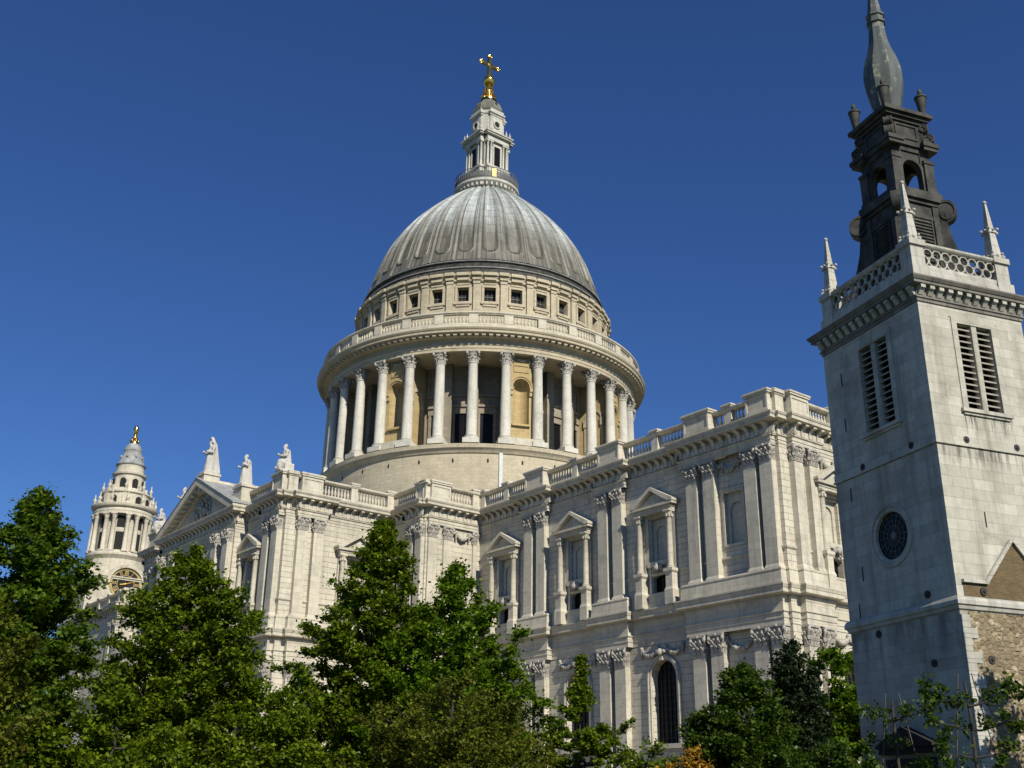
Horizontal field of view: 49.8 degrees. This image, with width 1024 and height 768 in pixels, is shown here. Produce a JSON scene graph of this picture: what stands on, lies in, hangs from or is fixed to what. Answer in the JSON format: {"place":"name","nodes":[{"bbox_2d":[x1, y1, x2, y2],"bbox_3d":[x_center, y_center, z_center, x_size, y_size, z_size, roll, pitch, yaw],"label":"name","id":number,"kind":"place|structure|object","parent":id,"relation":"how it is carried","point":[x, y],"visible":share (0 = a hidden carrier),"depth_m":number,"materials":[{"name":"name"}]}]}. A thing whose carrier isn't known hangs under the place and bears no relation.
{"place":"outdoors","nodes":[
{"label":"outdoors","id":0,"kind":"place"},
{"bbox_2d":[239,515,479,767],"bbox_3d":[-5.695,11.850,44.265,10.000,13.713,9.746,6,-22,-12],"label":"leafy tree","id":1,"kind":"object","parent":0,"point":[339,639],"visible":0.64,"depth_m":43.26,"materials":[{"name":"green plant"}]},
{"bbox_2d":[327,557,569,767],"bbox_3d":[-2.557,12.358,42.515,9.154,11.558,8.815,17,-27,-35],"label":"leafy tree","id":2,"kind":"object","parent":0,"point":[454,588],"visible":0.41,"depth_m":41.99,"materials":[{"name":"green plant"}]},
{"bbox_2d":[0,0,1023,692],"label":"sky","id":3,"kind":"structure","parent":0,"point":[200,200],"materials":[{"name":"blue"}]},
{"bbox_2d":[803,642,862,767],"bbox_3d":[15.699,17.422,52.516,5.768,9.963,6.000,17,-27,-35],"label":"leafy tree","id":4,"kind":"object","parent":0,"point":[842,703],"visible":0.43,"depth_m":52.12,"materials":[{"name":"green plant"}]},
{"label":"ground","id":5,"kind":"structure","parent":0,"visible":0},
{"bbox_2d":[0,595,59,767],"bbox_3d":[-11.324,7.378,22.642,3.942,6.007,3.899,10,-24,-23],"label":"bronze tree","id":6,"kind":"object","parent":5,"relation":"on","point":[11,735],"visible":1,"depth_m":23.08,"materials":[{"name":"green plant"}]},
{"bbox_2d":[0,482,125,767],"bbox_3d":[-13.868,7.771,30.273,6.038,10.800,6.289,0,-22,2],"label":"leafy tree","id":7,"kind":"object","parent":5,"relation":"on","point":[36,585],"visible":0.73,"depth_m":30.28,"materials":[{"name":"green plant"}]},
{"bbox_2d":[23,685,212,767],"bbox_3d":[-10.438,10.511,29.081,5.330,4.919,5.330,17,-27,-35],"label":"leafy tree","id":8,"kind":"object","parent":5,"relation":"on","point":[103,733],"visible":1,"depth_m":29.17,"materials":[{"name":"green plant"}]},
{"bbox_2d":[59,542,314,767],"bbox_3d":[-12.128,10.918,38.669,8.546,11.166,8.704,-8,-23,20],"label":"leafy tree","id":9,"kind":"object","parent":5,"relation":"on","point":[173,685],"visible":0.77,"depth_m":38.34,"materials":[{"name":"green plant"}]},
{"bbox_2d":[197,685,329,767],"bbox_3d":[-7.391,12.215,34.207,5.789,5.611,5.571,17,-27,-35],"label":"leafy tree","id":10,"kind":"object","parent":5,"relation":"on","point":[288,733],"visible":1,"depth_m":34.27,"materials":[{"name":"green plant"}]},
{"bbox_2d":[326,669,563,767],"bbox_3d":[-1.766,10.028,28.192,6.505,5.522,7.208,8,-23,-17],"label":"tree","id":11,"kind":"object","parent":5,"relation":"on","point":[443,743],"visible":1,"depth_m":27.71,"materials":[{"name":"green plant"}]},
{"bbox_2d":[57,55,859,767],"bbox_3d":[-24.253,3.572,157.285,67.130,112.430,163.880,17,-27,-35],"label":"cathedral","id":12,"kind":"structure","parent":5,"relation":"on","point":[481,385],"depth_m":109.17,"materials":[{"name":"stone"}]},
{"bbox_2d":[150,574,156,588],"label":"window","id":13,"kind":"structure","parent":12,"relation":"in","point":[154,579],"depth_m":128.12,"materials":[{"name":"glass"}]},
{"bbox_2d":[151,508,165,531],"bbox_3d":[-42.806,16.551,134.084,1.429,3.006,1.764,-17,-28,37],"label":"statue","id":14,"kind":"object","parent":12,"relation":"on","point":[160,518],"visible":0.81,"depth_m":133.63,"materials":[{"name":"stone"}]},
{"bbox_2d":[177,487,186,499],"bbox_3d":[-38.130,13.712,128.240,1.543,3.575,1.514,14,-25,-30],"label":"statue","id":15,"kind":"object","parent":12,"relation":"on","point":[184,490],"visible":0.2,"depth_m":128.40,"materials":[{"name":"stone"}]},
{"bbox_2d":[199,437,219,473],"bbox_3d":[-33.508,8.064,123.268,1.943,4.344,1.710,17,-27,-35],"label":"statue","id":16,"kind":"object","parent":12,"relation":"on","point":[211,465],"visible":0.94,"depth_m":122.70,"materials":[{"name":"stone"}]},
{"bbox_2d":[234,454,251,486],"bbox_3d":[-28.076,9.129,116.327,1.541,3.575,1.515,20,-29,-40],"label":"statue","id":17,"kind":"object","parent":12,"relation":"on","point":[246,473],"visible":0.91,"depth_m":115.88,"materials":[{"name":"stone"}]},
{"bbox_2d":[231,534,261,627],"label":"window","id":18,"kind":"structure","parent":12,"relation":"in","point":[249,549],"depth_m":109.99,"materials":[{"name":"stone"}]},
{"bbox_2d":[275,444,293,472],"bbox_3d":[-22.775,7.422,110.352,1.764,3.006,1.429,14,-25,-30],"label":"statue","id":19,"kind":"object","parent":12,"relation":"on","point":[284,462],"visible":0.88,"depth_m":109.81,"materials":[{"name":"stone"}]},
{"bbox_2d":[333,535,374,637],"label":"window","id":20,"kind":"structure","parent":12,"relation":"in","point":[344,550],"depth_m":109.06,"materials":[{"name":"stone"}]},
{"bbox_2d":[484,532,522,635],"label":"window","id":21,"kind":"structure","parent":12,"relation":"in","point":[504,545],"depth_m":107.65,"materials":[{"name":"stone"}]},
{"bbox_2d":[551,511,595,624],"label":"window","id":22,"kind":"structure","parent":12,"relation":"in","point":[573,526],"depth_m":99.76,"materials":[{"name":"stone"}]},
{"bbox_2d":[558,655,596,753],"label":"arched window","id":23,"kind":"structure","parent":12,"relation":"in","point":[587,718],"depth_m":95.61,"materials":[{"name":"stone"}]},
{"bbox_2d":[629,487,679,609],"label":"window","id":24,"kind":"structure","parent":12,"relation":"in","point":[653,503],"depth_m":92.22,"materials":[{"name":"stone"}]},
{"bbox_2d":[640,641,684,749],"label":"arched window","id":25,"kind":"structure","parent":12,"relation":"in","point":[669,675],"depth_m":88.29,"materials":[{"name":"glass"}]},
{"bbox_2d":[813,466,844,588],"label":"window","id":26,"kind":"structure","parent":12,"relation":"in","point":[824,480],"depth_m":85.41,"materials":[{"name":"stone"}]},
{"bbox_2d":[836,634,855,687],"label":"arched window","id":27,"kind":"structure","parent":12,"relation":"in","point":[846,641],"depth_m":82.92,"materials":[{"name":"stone"}]},
{"bbox_2d":[507,652,669,767],"bbox_3d":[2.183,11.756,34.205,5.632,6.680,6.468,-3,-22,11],"label":"sparse tree","id":28,"kind":"object","parent":5,"relation":"on","point":[579,694],"visible":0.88,"depth_m":34.05,"materials":[{"name":"green plant"}]},
{"bbox_2d":[605,735,682,767],"bbox_3d":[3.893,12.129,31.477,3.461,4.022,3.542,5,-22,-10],"label":"shrub","id":29,"kind":"object","parent":5,"relation":"on","point":[638,762],"visible":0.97,"depth_m":31.72,"materials":[{"name":"green plant"}]},
{"bbox_2d":[655,744,715,767],"bbox_3d":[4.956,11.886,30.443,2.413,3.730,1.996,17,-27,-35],"label":"shrub","id":30,"kind":"object","parent":5,"relation":"on","point":[689,757],"visible":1,"depth_m":30.68,"materials":[{"name":"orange plant"}]},
{"bbox_2d":[677,657,820,767],"bbox_3d":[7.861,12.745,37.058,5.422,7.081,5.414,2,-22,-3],"label":"leafy bush tree","id":31,"kind":"object","parent":5,"relation":"on","point":[728,737],"visible":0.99,"depth_m":36.80,"materials":[{"name":"green plant"}]},
{"bbox_2d":[766,635,837,767],"bbox_3d":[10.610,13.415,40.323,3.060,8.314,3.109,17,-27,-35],"label":"tree","id":32,"kind":"object","parent":5,"relation":"on","point":[796,684],"visible":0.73,"depth_m":40.55,"materials":[{"name":"green plant"}]},
{"bbox_2d":[798,736,883,767],"bbox_3d":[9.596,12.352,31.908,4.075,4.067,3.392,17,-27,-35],"label":"shrub","id":33,"kind":"object","parent":5,"relation":"on","point":[839,749],"visible":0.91,"depth_m":32.09,"materials":[{"name":"green plant"}]},
{"bbox_2d":[853,689,943,767],"bbox_3d":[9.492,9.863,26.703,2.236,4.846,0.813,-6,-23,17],"label":"trained tree","id":34,"kind":"object","parent":5,"relation":"on","point":[924,762],"visible":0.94,"depth_m":27.22,"materials":[{"name":"green plant"}]},
{"bbox_2d":[806,0,1023,767],"bbox_3d":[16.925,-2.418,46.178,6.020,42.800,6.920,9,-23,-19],"label":"church tower","id":35,"kind":"structure","parent":5,"relation":"on","point":[917,339],"depth_m":42.41,"materials":[{"name":"stone"}]},
{"bbox_2d":[852,326,902,441],"bbox_3d":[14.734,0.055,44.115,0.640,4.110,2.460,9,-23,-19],"label":"belfry window","id":36,"kind":"structure","parent":35,"relation":"in","point":[882,376],"depth_m":44.11,"materials":[{"name":"stone"}]},
{"bbox_2d":[870,504,912,566],"bbox_3d":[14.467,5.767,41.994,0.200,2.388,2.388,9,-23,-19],"label":"round window","id":37,"kind":"structure","parent":35,"relation":"in","point":[893,534],"depth_m":42.04,"materials":[{"name":"stone"}]},
{"bbox_2d":[875,726,940,767],"bbox_3d":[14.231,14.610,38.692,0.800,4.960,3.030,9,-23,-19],"label":"doorway","id":38,"kind":"structure","parent":35,"relation":"in","point":[922,743],"depth_m":39.08,"materials":[{"name":"stone"}]},
{"bbox_2d":[948,316,1013,421],"bbox_3d":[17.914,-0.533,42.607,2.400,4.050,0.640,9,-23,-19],"label":"belfry window","id":39,"kind":"structure","parent":35,"relation":"in","point":[975,388],"depth_m":42.56,"materials":[{"name":"stone"}]},
{"bbox_2d":[915,671,1023,767],"bbox_3d":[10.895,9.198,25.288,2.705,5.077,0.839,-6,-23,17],"label":"trained tree","id":40,"kind":"object","parent":5,"relation":"on","point":[1003,688],"visible":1,"depth_m":25.81,"materials":[{"name":"green plant"}]}
]}

